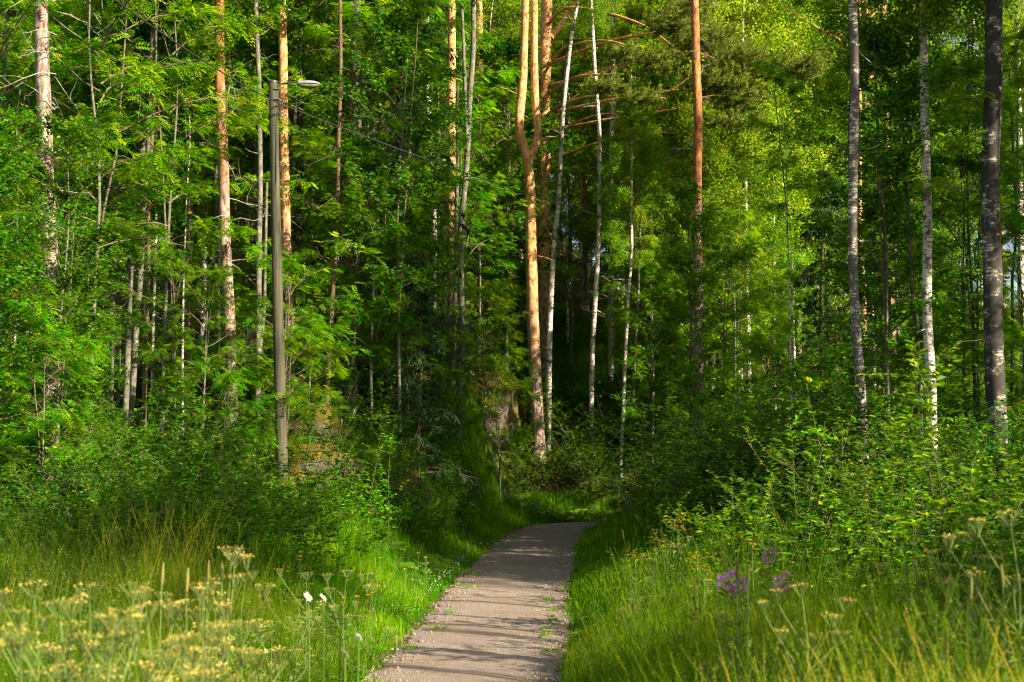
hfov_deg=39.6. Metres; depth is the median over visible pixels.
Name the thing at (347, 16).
rowan tree
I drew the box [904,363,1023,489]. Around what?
leafy shrub
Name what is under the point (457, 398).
leafy shrub
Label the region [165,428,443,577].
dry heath
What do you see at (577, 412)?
leafy bush
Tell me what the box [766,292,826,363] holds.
rowan sapling
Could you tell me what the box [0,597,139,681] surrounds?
umbel flower
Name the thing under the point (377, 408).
leafy shrub
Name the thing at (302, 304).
rowan sapling
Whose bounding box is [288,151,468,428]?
rowan tree
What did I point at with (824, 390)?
leafy shrub
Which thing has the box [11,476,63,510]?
leafy shrub
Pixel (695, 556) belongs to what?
tall herb
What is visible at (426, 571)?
buttercup
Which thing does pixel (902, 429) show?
leafy shrub
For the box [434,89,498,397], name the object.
aspen tree
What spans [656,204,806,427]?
rowan tree
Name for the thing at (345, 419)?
leafy shrub
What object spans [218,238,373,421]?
rowan sapling
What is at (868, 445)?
leafy shrub
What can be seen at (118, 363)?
young tree
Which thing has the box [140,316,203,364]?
leafy bush
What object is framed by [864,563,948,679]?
umbel flower
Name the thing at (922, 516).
leafy shrub
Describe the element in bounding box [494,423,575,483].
leafy bush
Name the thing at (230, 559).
umbel flower
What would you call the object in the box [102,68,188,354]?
young tree
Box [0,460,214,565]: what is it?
leafy shrub
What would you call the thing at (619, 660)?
meadow grass
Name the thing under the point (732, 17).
birch tree
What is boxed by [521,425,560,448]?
leafy bush
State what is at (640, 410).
leafy shrub
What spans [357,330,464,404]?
leafy bush
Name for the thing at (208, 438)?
leafy shrub
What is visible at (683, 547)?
ragwort
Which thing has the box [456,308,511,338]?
leafy bush
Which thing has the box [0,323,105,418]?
leafy bush
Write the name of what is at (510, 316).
leafy bush
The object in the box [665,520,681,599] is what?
ragwort
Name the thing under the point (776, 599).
umbel flower
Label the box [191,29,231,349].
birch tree
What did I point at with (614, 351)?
birch tree
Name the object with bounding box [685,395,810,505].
leafy shrub
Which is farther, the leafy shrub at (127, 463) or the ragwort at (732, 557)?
the leafy shrub at (127, 463)
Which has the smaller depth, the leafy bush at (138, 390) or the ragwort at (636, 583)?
the ragwort at (636, 583)
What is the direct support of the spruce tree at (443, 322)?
on the ground at (577, 285)
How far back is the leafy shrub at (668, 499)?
24.34 m
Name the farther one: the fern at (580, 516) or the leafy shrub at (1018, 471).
the fern at (580, 516)
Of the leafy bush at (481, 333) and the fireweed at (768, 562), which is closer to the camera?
the fireweed at (768, 562)
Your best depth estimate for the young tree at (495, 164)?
51.57 m
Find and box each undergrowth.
[1,314,981,592]
[8,521,450,681]
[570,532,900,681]
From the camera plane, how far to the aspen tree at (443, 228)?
38.30 m
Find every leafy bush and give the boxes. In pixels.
[0,311,81,369]
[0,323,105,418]
[61,365,154,412]
[75,295,143,335]
[130,358,221,409]
[135,317,224,431]
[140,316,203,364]
[154,329,240,395]
[173,334,243,365]
[178,263,272,363]
[207,316,272,351]
[216,319,272,400]
[242,266,308,348]
[248,348,324,407]
[265,341,360,387]
[331,332,435,408]
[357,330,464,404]
[382,276,497,396]
[411,274,546,377]
[436,291,526,358]
[456,303,501,367]
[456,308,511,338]
[456,324,517,357]
[467,320,527,370]
[467,374,516,419]
[486,290,525,337]
[487,419,524,452]
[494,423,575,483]
[497,354,543,382]
[498,461,540,491]
[508,393,568,463]
[509,358,564,400]
[514,287,588,336]
[517,346,576,394]
[517,355,545,396]
[517,432,592,487]
[518,373,588,419]
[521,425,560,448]
[525,396,568,425]
[526,366,587,409]
[526,407,582,442]
[536,408,624,479]
[541,383,620,448]
[543,393,597,422]
[544,423,644,507]
[560,392,676,470]
[561,347,620,399]
[561,364,612,405]
[580,369,643,406]
[580,408,624,433]
[586,382,663,444]
[595,463,639,492]
[596,366,655,420]
[598,367,659,425]
[606,352,681,386]
[609,385,705,454]
[615,368,671,437]
[632,392,719,439]
[641,378,711,424]
[644,349,728,408]
[655,343,719,398]
[731,357,800,404]
[794,368,849,412]
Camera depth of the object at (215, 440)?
26.80 m
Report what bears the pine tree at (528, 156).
on the ground at (577, 285)
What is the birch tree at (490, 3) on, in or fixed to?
on the ground at (577, 285)
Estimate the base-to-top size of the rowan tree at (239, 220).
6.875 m
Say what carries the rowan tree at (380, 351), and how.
on the ground at (577, 285)
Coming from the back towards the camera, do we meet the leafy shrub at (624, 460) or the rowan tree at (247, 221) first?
the rowan tree at (247, 221)
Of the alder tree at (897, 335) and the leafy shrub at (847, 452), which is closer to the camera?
the leafy shrub at (847, 452)
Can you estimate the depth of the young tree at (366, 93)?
35.07 m
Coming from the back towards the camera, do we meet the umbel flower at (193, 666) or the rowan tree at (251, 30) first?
the rowan tree at (251, 30)
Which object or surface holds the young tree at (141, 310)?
on the ground at (577, 285)
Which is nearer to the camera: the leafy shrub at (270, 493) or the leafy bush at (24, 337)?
the leafy shrub at (270, 493)
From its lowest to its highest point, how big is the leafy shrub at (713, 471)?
3.405 m
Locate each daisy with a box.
[295,592,321,681]
[310,594,337,681]
[326,592,357,681]
[328,650,348,681]
[346,633,373,681]
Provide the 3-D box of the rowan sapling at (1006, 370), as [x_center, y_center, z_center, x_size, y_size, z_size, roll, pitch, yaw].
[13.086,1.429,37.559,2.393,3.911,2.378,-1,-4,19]
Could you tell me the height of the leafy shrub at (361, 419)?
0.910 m
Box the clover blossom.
[375,540,486,616]
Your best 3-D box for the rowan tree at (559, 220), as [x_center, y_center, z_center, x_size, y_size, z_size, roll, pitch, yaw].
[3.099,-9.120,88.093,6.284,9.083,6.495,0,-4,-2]
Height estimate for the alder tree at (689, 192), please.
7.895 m
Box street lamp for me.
[268,80,319,494]
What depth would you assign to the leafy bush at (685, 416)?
44.02 m
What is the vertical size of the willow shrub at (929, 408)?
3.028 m
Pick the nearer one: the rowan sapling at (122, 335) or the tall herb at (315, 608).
the tall herb at (315, 608)
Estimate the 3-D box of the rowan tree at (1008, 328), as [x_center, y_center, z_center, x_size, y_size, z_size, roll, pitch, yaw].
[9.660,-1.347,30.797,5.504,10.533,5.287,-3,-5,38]
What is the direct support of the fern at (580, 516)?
on the ground at (577, 285)
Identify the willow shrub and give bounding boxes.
[82,369,315,566]
[250,392,372,572]
[279,496,379,590]
[663,449,803,598]
[722,407,954,598]
[746,390,989,605]
[846,339,1023,619]
[919,437,1023,639]
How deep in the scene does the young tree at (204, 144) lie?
35.69 m
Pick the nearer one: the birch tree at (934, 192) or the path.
the path
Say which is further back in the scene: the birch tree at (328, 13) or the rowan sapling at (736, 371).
the rowan sapling at (736, 371)
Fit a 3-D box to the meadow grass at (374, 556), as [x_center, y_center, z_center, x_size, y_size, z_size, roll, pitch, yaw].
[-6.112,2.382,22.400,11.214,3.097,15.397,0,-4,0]
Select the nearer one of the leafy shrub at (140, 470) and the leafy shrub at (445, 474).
the leafy shrub at (140, 470)
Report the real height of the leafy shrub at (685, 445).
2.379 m
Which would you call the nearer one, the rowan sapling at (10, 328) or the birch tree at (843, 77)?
the rowan sapling at (10, 328)
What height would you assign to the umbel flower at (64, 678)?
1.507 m
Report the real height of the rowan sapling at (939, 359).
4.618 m
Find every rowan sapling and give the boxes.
[0,242,90,417]
[0,268,128,452]
[0,280,119,498]
[0,292,113,501]
[14,315,116,408]
[19,287,115,436]
[72,237,168,417]
[79,263,178,379]
[97,228,244,441]
[143,263,185,326]
[149,294,218,390]
[161,354,280,498]
[206,252,247,337]
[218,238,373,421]
[238,325,352,458]
[254,298,358,410]
[263,308,294,363]
[284,320,345,402]
[301,285,361,365]
[303,333,333,390]
[309,261,395,386]
[357,281,450,421]
[463,340,554,500]
[475,272,526,356]
[655,286,733,396]
[689,376,781,471]
[695,313,834,458]
[716,351,745,388]
[725,332,772,402]
[728,342,805,424]
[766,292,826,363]
[782,333,851,436]
[814,342,848,400]
[824,390,900,462]
[837,369,906,456]
[864,319,975,465]
[876,296,981,439]
[878,320,957,415]
[889,315,962,409]
[895,363,957,436]
[912,294,1015,428]
[936,337,1023,456]
[966,338,1020,411]
[970,313,1023,417]
[1007,283,1019,358]
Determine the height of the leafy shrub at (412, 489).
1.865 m
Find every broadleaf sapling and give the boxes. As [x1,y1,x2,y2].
[204,394,295,526]
[312,404,404,514]
[324,451,377,519]
[338,364,413,447]
[387,474,453,547]
[424,457,473,540]
[435,442,487,533]
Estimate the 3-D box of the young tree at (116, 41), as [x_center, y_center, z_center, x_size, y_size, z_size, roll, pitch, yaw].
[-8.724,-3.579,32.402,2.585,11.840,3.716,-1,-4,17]
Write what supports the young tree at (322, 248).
on the ground at (577, 285)
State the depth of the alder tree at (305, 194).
37.55 m
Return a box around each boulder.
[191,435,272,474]
[247,469,319,501]
[262,403,345,450]
[288,442,363,491]
[389,475,432,509]
[466,370,526,449]
[508,427,531,449]
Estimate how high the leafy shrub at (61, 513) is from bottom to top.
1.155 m
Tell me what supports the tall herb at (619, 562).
on the ground at (577, 285)
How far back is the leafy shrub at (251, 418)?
26.63 m
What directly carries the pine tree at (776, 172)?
on the ground at (577, 285)
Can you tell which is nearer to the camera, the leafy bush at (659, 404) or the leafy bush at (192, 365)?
the leafy bush at (192, 365)
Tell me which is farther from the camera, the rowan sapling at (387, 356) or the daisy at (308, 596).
the rowan sapling at (387, 356)
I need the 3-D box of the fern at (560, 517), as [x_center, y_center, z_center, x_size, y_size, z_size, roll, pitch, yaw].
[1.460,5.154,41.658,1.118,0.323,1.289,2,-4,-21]
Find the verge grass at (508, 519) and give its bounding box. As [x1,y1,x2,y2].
[367,358,732,552]
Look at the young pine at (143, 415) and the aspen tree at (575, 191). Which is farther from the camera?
the aspen tree at (575, 191)
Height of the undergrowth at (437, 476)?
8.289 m
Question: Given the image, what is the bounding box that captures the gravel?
[365,525,588,681]
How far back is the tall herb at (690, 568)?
18.53 m
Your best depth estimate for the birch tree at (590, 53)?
62.62 m
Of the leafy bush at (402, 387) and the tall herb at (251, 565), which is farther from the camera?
the leafy bush at (402, 387)
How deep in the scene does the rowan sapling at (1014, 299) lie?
52.47 m
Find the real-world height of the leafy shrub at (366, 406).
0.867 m
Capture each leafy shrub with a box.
[0,360,115,511]
[0,386,113,469]
[0,391,170,497]
[0,395,122,524]
[0,409,23,497]
[0,410,128,560]
[0,427,153,541]
[0,437,49,491]
[0,440,46,519]
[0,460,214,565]
[0,467,43,549]
[0,480,119,559]
[0,490,34,543]
[0,518,25,554]
[1,493,56,527]
[5,408,130,479]
[10,494,78,554]
[11,430,219,527]
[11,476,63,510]
[24,429,264,538]
[30,492,85,530]
[37,408,179,504]
[45,406,192,498]
[48,367,197,481]
[60,448,134,499]
[63,450,299,567]
[74,443,180,563]
[76,471,252,549]
[83,389,242,516]
[85,393,234,468]
[86,398,209,486]
[94,422,293,511]
[125,497,267,562]
[133,422,292,568]
[158,410,221,464]
[161,423,276,497]
[169,395,328,472]
[173,482,263,531]
[181,396,276,502]
[189,483,282,529]
[192,428,349,548]
[206,483,291,517]
[211,346,324,399]
[212,370,343,406]
[219,403,270,427]
[224,373,368,435]
[225,391,274,433]
[228,451,342,530]
[233,410,293,469]
[239,474,297,528]
[240,439,334,511]
[242,374,347,423]
[242,490,351,539]
[250,432,316,463]
[251,348,313,380]
[266,479,335,522]
[269,402,322,447]
[271,435,390,533]
[280,449,323,500]
[286,485,353,518]
[287,424,408,539]
[289,412,369,452]
[304,359,372,416]
[305,429,378,505]
[307,407,360,453]
[313,514,347,539]
[316,438,361,465]
[319,436,427,503]
[324,505,401,554]
[333,394,400,452]
[334,385,390,427]
[335,361,438,409]
[338,401,397,428]
[338,402,375,427]
[338,414,363,438]
[343,358,369,412]
[353,444,395,468]
[356,379,473,436]
[356,430,439,474]
[356,472,430,531]
[358,415,414,459]
[363,395,480,454]
[365,397,402,421]
[366,405,414,444]
[368,405,448,470]
[381,437,455,536]
[387,469,447,509]
[394,379,449,409]
[423,465,454,537]
[430,378,491,430]
[430,443,468,526]
[430,497,444,516]
[431,400,454,426]
[436,482,467,516]
[447,481,491,519]
[451,426,492,499]
[470,446,500,500]
[523,371,715,530]
[576,428,736,539]
[584,354,849,523]
[589,351,883,535]
[601,421,749,503]
[606,374,777,477]
[606,374,786,541]
[612,446,701,505]
[618,381,769,518]
[642,491,713,538]
[645,396,767,472]
[654,329,972,527]
[655,495,780,555]
[657,369,783,511]
[660,356,905,505]
[670,466,865,564]
[672,406,758,485]
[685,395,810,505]
[690,470,751,526]
[691,408,828,531]
[713,361,844,493]
[713,483,776,534]
[718,382,858,525]
[724,377,918,517]
[726,446,889,571]
[733,369,1021,584]
[739,379,896,503]
[756,457,853,540]
[757,422,932,492]
[766,341,998,492]
[766,410,910,534]
[769,453,909,538]
[785,356,911,454]
[806,402,1023,541]
[814,440,1018,529]
[818,481,952,592]
[825,444,933,509]
[830,380,1015,500]
[839,431,1023,547]
[842,409,1023,579]
[844,471,984,566]
[848,408,1023,526]
[853,456,1003,504]
[854,413,998,549]
[857,501,963,578]
[858,394,1023,544]
[861,388,1023,502]
[868,385,979,464]
[868,449,1023,590]
[872,428,1023,560]
[873,421,1021,494]
[884,423,1023,573]
[897,387,1023,466]
[901,421,1023,593]
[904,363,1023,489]
[904,503,962,563]
[905,434,1020,478]
[914,408,1018,498]
[916,369,1023,469]
[923,395,1016,460]
[983,494,1023,574]
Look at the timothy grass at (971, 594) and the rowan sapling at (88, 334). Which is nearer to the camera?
the timothy grass at (971, 594)
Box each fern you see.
[372,542,413,553]
[386,559,421,572]
[393,552,441,565]
[405,562,445,576]
[419,555,460,562]
[528,508,561,516]
[542,511,582,521]
[563,509,603,520]
[578,511,610,520]
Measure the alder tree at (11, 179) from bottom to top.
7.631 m
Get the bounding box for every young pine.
[114,0,168,437]
[297,0,378,402]
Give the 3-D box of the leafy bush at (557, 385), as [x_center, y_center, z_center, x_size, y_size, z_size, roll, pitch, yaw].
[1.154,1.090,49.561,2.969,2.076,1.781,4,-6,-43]
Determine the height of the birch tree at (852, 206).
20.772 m
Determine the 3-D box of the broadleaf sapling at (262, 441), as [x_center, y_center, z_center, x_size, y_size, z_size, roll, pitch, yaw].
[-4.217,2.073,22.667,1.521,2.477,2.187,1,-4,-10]
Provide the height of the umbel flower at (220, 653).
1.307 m
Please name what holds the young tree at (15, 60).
on the ground at (577, 285)
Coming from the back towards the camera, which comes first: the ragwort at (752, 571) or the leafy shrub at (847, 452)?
the leafy shrub at (847, 452)
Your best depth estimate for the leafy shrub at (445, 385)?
34.85 m
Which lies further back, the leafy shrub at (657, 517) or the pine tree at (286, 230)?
the pine tree at (286, 230)
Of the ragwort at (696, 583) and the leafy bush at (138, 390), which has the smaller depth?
the ragwort at (696, 583)
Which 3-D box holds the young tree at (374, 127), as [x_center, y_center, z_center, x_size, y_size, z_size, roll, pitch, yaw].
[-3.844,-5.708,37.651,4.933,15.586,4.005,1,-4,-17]
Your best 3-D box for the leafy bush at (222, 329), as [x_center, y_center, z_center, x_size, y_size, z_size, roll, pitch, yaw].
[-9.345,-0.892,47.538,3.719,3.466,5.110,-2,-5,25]
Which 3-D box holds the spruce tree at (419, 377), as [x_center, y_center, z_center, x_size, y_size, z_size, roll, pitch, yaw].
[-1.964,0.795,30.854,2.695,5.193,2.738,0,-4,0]
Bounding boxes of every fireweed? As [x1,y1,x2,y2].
[708,550,742,681]
[721,552,755,681]
[758,531,781,651]
[767,553,797,678]
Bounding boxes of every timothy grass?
[145,562,179,680]
[178,568,195,663]
[188,560,225,678]
[204,561,238,681]
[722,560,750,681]
[746,565,752,681]
[891,560,923,676]
[968,578,980,679]
[1000,564,1005,680]
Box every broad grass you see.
[0,580,383,681]
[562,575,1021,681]
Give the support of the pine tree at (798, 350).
on the ground at (577, 285)
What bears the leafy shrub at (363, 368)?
on the ground at (577, 285)
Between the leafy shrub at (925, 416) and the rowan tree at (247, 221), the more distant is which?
the rowan tree at (247, 221)
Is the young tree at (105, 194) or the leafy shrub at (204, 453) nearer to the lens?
the leafy shrub at (204, 453)
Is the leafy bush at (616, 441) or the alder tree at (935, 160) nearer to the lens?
the alder tree at (935, 160)
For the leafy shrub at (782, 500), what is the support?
on the ground at (577, 285)
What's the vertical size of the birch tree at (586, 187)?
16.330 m
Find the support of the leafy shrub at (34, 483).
on the ground at (577, 285)
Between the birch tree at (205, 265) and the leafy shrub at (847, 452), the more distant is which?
the birch tree at (205, 265)
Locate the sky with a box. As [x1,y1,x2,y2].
[515,4,1023,304]
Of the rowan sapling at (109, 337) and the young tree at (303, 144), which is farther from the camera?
the young tree at (303, 144)
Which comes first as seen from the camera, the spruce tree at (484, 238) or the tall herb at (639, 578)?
the tall herb at (639, 578)
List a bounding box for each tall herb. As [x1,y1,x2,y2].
[3,560,63,586]
[17,539,58,569]
[201,605,249,635]
[210,547,279,577]
[212,549,264,572]
[242,582,288,613]
[259,556,291,581]
[272,594,329,629]
[276,590,341,621]
[602,571,673,604]
[603,546,663,570]
[607,551,672,580]
[640,621,700,646]
[641,537,715,577]
[649,531,682,556]
[674,529,710,544]
[675,553,726,573]
[675,554,708,585]
[691,526,774,565]
[694,563,793,604]
[710,539,745,567]
[742,538,817,573]
[773,561,827,594]
[778,621,862,654]
[798,631,919,679]
[823,560,886,594]
[994,640,1023,667]
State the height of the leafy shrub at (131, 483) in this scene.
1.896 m
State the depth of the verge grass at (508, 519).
39.06 m
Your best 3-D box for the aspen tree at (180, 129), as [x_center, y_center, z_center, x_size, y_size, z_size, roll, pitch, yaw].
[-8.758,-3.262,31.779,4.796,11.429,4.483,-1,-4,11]
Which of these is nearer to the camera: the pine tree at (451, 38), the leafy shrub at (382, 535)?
the leafy shrub at (382, 535)
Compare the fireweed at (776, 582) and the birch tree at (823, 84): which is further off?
the birch tree at (823, 84)
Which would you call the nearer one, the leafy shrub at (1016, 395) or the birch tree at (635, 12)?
the leafy shrub at (1016, 395)
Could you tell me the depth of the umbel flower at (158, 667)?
7.59 m
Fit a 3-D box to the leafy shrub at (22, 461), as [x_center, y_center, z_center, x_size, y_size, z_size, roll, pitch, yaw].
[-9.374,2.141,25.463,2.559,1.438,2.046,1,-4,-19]
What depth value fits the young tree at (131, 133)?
37.14 m
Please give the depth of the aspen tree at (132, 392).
30.70 m
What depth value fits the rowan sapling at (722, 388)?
29.69 m
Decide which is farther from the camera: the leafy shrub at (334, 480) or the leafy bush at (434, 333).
the leafy bush at (434, 333)
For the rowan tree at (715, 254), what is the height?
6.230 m
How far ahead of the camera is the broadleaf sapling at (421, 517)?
26.29 m
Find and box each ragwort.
[625,549,638,612]
[627,557,643,617]
[646,535,666,601]
[658,540,675,610]
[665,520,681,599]
[671,522,688,600]
[675,512,691,592]
[686,551,706,625]
[690,563,712,630]
[722,531,740,606]
[741,536,764,609]
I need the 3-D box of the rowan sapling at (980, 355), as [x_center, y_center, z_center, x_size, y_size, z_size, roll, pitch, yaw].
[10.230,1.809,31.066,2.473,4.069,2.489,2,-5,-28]
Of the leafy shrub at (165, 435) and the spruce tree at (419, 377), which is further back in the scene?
the spruce tree at (419, 377)
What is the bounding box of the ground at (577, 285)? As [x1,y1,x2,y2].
[1,231,1019,681]
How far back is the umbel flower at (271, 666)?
10.37 m
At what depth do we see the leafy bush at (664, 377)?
47.00 m
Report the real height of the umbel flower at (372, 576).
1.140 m
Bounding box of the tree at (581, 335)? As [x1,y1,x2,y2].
[543,300,739,440]
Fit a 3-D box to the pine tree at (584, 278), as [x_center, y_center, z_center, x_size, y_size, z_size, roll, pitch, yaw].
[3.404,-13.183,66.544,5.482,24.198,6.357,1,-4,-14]
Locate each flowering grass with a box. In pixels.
[0,545,231,681]
[634,581,1023,681]
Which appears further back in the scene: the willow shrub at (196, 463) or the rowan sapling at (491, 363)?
the rowan sapling at (491, 363)
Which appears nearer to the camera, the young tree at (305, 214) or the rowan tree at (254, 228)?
the young tree at (305, 214)
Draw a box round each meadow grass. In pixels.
[0,419,486,662]
[0,476,381,681]
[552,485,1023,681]
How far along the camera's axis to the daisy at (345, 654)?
8.48 m
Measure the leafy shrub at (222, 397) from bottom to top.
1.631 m
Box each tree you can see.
[0,0,54,402]
[0,0,121,488]
[0,0,131,339]
[0,0,132,282]
[0,0,150,276]
[0,0,263,425]
[0,0,270,443]
[0,2,60,275]
[0,6,59,335]
[0,8,79,329]
[0,9,79,419]
[0,62,65,338]
[0,86,93,457]
[0,111,136,512]
[0,158,94,473]
[0,180,145,479]
[14,0,214,305]
[23,0,289,442]
[26,18,158,359]
[48,0,116,329]
[49,0,163,385]
[52,22,143,302]
[55,21,143,366]
[58,20,232,362]
[59,17,187,362]
[70,3,190,319]
[78,0,202,385]
[79,0,174,420]
[98,0,211,433]
[99,0,225,432]
[101,114,213,294]
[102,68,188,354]
[105,54,200,430]
[106,164,115,349]
[117,0,253,431]
[121,135,142,341]
[129,20,253,431]
[135,4,207,398]
[135,110,191,427]
[138,73,193,363]
[139,115,204,355]
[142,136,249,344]
[145,258,271,435]
[155,62,267,342]
[157,1,230,367]
[157,1,348,360]
[163,2,278,416]
[163,186,253,302]
[175,20,343,395]
[175,56,269,408]
[176,0,407,239]
[182,0,305,434]
[186,7,268,415]
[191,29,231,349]
[193,178,305,265]
[195,0,314,420]
[197,0,326,341]
[198,66,266,320]
[203,63,291,335]
[208,0,319,429]
[225,0,493,400]
[227,65,303,357]
[229,0,481,434]
[233,186,308,300]
[234,203,243,293]
[236,59,265,333]
[237,0,342,391]
[237,0,365,285]
[239,130,426,424]
[241,1,317,359]
[249,181,257,382]
[254,63,395,367]
[261,0,317,405]
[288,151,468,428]
[289,3,362,387]
[290,5,346,366]
[291,24,493,261]
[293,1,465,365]
[297,0,495,456]
[302,0,320,326]
[304,0,410,341]
[306,0,499,427]
[320,0,419,389]
[321,68,429,272]
[324,0,389,435]
[332,181,485,437]
[363,0,426,309]
[378,261,482,494]
[383,4,451,351]
[388,124,505,298]
[389,0,507,303]
[408,41,504,298]
[412,1,525,314]
[412,92,467,408]
[415,9,486,270]
[417,159,536,358]
[418,0,527,356]
[422,64,573,372]
[425,15,439,367]
[427,0,483,393]
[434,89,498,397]
[435,275,537,460]
[437,29,595,365]
[454,0,492,441]
[458,0,560,341]
[460,0,570,307]
[463,114,507,318]
[466,18,525,281]
[466,30,499,319]
[471,54,562,369]
[471,129,552,267]
[473,0,483,317]
[475,5,530,133]
[483,0,594,232]
[484,3,555,279]
[499,135,655,376]
[500,99,576,193]
[500,113,593,269]
[504,0,551,464]
[507,122,581,315]
[515,175,580,257]
[518,0,836,396]
[527,20,619,343]
[528,8,601,120]
[529,0,607,309]
[538,0,607,297]
[541,0,578,450]
[550,44,597,193]
[550,120,591,227]
[550,176,592,249]
[553,0,684,351]
[554,0,648,318]
[559,1,677,255]
[561,0,628,444]
[566,0,655,387]
[574,180,622,292]
[578,61,637,305]
[579,0,666,322]
[581,45,591,310]
[582,180,645,304]
[583,0,686,355]
[586,69,645,342]
[586,69,679,477]
[589,256,719,461]
[592,0,747,346]
[593,68,704,396]
[594,106,692,382]
[594,136,708,408]
[598,104,672,456]
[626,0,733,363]
[626,177,772,448]
[627,60,774,411]
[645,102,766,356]
[649,240,805,437]
[652,0,847,387]
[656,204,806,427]
[657,0,769,391]
[667,0,815,190]
[672,0,727,442]
[683,106,800,386]
[691,96,801,402]
[716,0,873,399]
[720,0,840,393]
[725,70,836,408]
[732,259,852,416]
[735,53,842,417]
[740,0,799,394]
[744,206,831,377]
[747,3,823,375]
[748,1,829,122]
[759,15,1012,450]
[763,169,897,436]
[764,1,843,365]
[772,1,940,388]
[772,6,863,365]
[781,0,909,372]
[781,0,949,419]
[794,0,948,393]
[795,82,961,389]
[795,182,966,454]
[799,84,865,367]
[813,0,1020,476]
[821,17,843,350]
[830,0,940,193]
[830,145,915,403]
[837,0,1003,436]
[839,36,1023,428]
[840,0,881,510]
[861,22,962,380]
[862,1,918,290]
[863,134,1023,423]
[871,195,976,331]
[874,60,981,298]
[879,0,1023,475]
[880,0,1023,426]
[882,5,897,402]
[888,105,1023,415]
[893,0,1023,374]
[898,278,1016,433]
[902,29,1023,470]
[908,130,969,373]
[915,206,1023,441]
[933,6,1023,327]
[934,10,1023,207]
[947,47,1023,466]
[959,47,1023,206]
[965,0,1023,422]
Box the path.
[367,521,607,681]
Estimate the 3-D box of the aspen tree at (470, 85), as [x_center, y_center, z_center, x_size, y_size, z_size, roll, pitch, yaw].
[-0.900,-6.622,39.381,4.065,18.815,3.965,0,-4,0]
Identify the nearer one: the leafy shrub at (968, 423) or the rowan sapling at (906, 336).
the leafy shrub at (968, 423)
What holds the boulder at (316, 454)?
on the ground at (577, 285)
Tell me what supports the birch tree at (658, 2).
on the ground at (577, 285)
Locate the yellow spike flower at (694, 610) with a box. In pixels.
[683,577,704,667]
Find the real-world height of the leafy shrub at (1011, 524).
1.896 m
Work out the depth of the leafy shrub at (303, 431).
27.38 m
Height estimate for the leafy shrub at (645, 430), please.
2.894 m
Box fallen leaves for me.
[369,530,578,674]
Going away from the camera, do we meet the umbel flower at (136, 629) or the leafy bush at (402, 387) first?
the umbel flower at (136, 629)
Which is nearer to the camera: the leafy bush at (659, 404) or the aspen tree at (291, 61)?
the aspen tree at (291, 61)
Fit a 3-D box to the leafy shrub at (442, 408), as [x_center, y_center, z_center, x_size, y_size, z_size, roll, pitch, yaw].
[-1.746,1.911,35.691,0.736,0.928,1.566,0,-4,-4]
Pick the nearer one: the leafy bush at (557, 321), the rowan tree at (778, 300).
the rowan tree at (778, 300)
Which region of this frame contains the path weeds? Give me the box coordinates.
[366,528,582,681]
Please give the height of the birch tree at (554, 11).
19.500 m
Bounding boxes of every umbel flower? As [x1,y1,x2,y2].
[0,580,98,681]
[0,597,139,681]
[0,622,125,681]
[0,641,53,681]
[8,607,190,681]
[36,582,154,681]
[50,660,78,681]
[61,581,183,681]
[73,601,234,681]
[121,629,200,681]
[130,591,245,681]
[132,660,232,681]
[146,662,206,681]
[148,640,204,681]
[154,581,269,681]
[166,545,253,681]
[173,582,287,681]
[185,636,234,681]
[208,570,275,681]
[216,619,288,681]
[242,618,315,681]
[250,609,329,681]
[264,568,331,677]
[311,569,372,680]
[344,583,400,681]
[364,540,401,615]
[611,568,663,639]
[628,553,674,610]
[650,525,690,597]
[669,579,724,659]
[696,606,767,681]
[756,583,855,681]
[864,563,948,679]
[905,553,1013,679]
[924,524,1023,681]
[938,509,1023,681]
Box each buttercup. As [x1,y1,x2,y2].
[351,596,359,648]
[361,558,367,593]
[362,594,370,643]
[366,592,373,641]
[426,557,429,587]
[489,501,494,532]
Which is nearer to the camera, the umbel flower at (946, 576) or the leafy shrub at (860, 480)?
the umbel flower at (946, 576)
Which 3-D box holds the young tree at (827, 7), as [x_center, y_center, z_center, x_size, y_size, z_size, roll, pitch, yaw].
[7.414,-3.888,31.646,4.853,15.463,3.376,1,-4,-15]
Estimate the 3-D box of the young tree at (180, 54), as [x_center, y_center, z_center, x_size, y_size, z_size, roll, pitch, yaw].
[-7.096,-2.355,31.801,3.010,9.589,2.094,-1,-4,18]
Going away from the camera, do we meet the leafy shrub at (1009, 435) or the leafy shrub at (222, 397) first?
the leafy shrub at (1009, 435)
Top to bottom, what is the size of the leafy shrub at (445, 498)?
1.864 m
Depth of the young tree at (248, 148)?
41.04 m
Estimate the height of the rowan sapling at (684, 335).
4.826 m
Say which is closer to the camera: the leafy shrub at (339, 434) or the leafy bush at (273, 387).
the leafy shrub at (339, 434)
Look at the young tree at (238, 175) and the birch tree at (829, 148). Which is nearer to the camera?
the young tree at (238, 175)
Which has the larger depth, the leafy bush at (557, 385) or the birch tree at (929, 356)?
the leafy bush at (557, 385)
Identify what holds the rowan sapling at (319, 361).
on the ground at (577, 285)
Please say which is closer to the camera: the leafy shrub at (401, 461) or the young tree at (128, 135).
the leafy shrub at (401, 461)
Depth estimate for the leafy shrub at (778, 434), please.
28.30 m
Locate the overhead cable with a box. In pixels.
[114,0,824,258]
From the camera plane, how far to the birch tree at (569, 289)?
69.75 m
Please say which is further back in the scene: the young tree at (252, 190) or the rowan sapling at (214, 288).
the rowan sapling at (214, 288)
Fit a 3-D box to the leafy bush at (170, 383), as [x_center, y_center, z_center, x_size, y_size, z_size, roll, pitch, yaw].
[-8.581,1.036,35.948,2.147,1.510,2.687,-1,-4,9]

